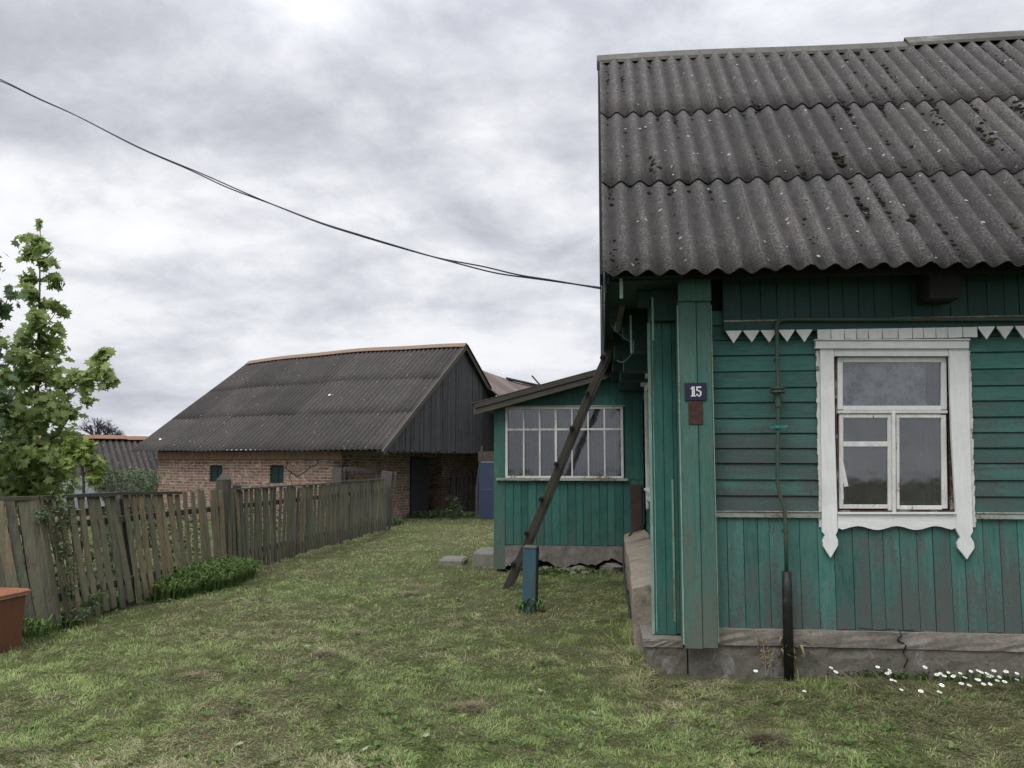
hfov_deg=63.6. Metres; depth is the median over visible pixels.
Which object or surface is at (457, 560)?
paving slab
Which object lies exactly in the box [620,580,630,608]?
plant clump
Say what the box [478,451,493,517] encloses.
blue gate
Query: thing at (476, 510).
stake
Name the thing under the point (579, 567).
foundation stone
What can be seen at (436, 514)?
plant clump
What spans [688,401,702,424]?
metal plate
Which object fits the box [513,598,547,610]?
plant clump
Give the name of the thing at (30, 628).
plant clump
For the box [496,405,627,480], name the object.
window
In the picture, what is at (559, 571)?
plant clump
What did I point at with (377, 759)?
grass tuft
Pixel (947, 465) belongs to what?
window
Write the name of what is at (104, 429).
bare tree
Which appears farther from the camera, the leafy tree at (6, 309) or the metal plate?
the leafy tree at (6, 309)
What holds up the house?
on the ground at (274, 700)
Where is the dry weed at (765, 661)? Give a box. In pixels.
[757,637,774,675]
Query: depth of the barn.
23.17 m
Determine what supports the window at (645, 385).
in the house
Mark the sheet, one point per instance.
(88, 490)
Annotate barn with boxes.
[130,343,495,524]
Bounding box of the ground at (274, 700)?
[0,508,1023,767]
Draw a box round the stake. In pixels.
[475,446,482,517]
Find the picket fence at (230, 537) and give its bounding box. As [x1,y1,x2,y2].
[0,471,396,633]
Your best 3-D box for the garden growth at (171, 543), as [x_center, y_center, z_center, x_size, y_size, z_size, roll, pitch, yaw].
[-4.910,2.246,12.218,1.146,1.259,2.289,1,-5,-8]
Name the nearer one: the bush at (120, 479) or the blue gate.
the bush at (120, 479)
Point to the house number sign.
(695, 391)
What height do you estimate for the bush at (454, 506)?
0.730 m
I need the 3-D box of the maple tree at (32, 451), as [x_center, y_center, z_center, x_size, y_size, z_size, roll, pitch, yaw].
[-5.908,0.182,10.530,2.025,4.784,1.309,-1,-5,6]
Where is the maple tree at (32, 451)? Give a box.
[0,218,121,513]
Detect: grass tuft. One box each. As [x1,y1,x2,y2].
[353,755,424,766]
[767,637,816,674]
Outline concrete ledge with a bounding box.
[624,530,651,652]
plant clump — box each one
[22,611,81,638]
[61,592,126,614]
[140,555,264,601]
[387,517,405,525]
[407,509,474,517]
[507,566,616,574]
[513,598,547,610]
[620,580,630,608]
[826,668,1023,681]
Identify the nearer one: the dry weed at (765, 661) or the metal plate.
the dry weed at (765, 661)
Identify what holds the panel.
on the concrete ledge
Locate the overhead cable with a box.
[0,79,600,288]
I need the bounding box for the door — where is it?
[409,457,428,514]
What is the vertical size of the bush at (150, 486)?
1.758 m
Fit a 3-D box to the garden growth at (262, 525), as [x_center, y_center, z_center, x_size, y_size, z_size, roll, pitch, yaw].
[-4.349,2.601,14.639,1.206,1.241,2.434,-1,-5,6]
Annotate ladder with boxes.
[502,340,613,589]
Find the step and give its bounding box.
[472,547,493,566]
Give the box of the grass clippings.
[168,590,883,767]
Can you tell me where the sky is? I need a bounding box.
[0,0,1023,449]
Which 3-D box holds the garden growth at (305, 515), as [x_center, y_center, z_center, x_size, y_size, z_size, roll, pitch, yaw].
[-4.093,2.836,16.810,1.188,1.427,2.318,-1,-5,6]
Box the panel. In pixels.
[630,485,641,531]
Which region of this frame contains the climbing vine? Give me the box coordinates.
[30,487,106,620]
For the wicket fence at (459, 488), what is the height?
1.299 m
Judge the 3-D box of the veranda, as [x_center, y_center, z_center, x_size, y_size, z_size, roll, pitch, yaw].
[2.097,0.971,13.299,5.110,3.823,3.040,-1,-5,6]
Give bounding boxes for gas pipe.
[770,317,1023,681]
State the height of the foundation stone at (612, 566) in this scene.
0.192 m
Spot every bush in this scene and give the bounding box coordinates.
[88,519,166,574]
[91,460,149,560]
[132,467,167,546]
[445,494,464,519]
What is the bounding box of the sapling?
[55,435,109,587]
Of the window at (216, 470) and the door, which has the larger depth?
the door
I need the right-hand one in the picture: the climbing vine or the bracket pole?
the bracket pole
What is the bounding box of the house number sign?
[685,383,706,400]
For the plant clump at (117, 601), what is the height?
0.189 m
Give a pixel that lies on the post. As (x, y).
(530, 572)
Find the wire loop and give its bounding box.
[610,310,633,362]
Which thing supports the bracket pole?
attached to the house
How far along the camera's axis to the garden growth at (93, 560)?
9.94 m
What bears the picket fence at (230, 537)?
on the ground at (274, 700)
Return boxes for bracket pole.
[614,306,624,331]
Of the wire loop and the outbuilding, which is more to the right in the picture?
the wire loop
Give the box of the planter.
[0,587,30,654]
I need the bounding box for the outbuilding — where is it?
[0,434,181,516]
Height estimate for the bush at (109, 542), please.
1.002 m
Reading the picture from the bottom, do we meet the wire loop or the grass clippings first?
the grass clippings
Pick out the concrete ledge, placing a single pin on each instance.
(637, 549)
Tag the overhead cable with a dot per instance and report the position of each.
(400, 247)
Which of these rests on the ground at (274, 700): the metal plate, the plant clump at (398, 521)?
the plant clump at (398, 521)
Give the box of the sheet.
[63,476,104,510]
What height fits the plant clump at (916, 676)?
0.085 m
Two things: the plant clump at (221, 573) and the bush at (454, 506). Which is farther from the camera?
the bush at (454, 506)
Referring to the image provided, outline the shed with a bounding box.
[483,371,538,395]
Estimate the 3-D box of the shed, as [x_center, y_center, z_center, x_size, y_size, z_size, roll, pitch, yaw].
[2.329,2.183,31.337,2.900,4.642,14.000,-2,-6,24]
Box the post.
[522,545,538,612]
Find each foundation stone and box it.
[571,565,586,571]
[599,561,622,572]
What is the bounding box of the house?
[597,30,1023,682]
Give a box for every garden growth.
[50,532,160,602]
[141,503,211,565]
[243,498,286,542]
[276,489,324,540]
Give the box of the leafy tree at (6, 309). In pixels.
[0,239,28,482]
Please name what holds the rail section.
on the ground at (274, 700)
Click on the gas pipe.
(777, 390)
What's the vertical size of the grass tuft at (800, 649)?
0.291 m
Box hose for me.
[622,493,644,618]
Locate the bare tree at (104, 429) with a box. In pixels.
[76,417,122,434]
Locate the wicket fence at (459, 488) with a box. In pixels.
[449,471,476,511]
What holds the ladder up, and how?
on the ground at (274, 700)
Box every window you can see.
[211,465,222,481]
[271,465,283,482]
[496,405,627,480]
[641,373,649,508]
[812,339,975,558]
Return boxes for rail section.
[342,467,377,516]
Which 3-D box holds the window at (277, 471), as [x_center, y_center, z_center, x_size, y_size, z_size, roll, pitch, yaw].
[-6.155,2.387,21.718,0.461,0.495,0.040,-2,-6,24]
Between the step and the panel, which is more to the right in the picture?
the panel
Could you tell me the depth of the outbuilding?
26.74 m
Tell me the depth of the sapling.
9.92 m
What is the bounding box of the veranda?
[471,365,647,571]
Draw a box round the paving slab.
[438,556,467,565]
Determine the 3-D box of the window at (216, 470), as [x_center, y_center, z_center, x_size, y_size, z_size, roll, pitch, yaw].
[-8.063,2.465,22.589,0.456,0.479,0.040,-2,-6,24]

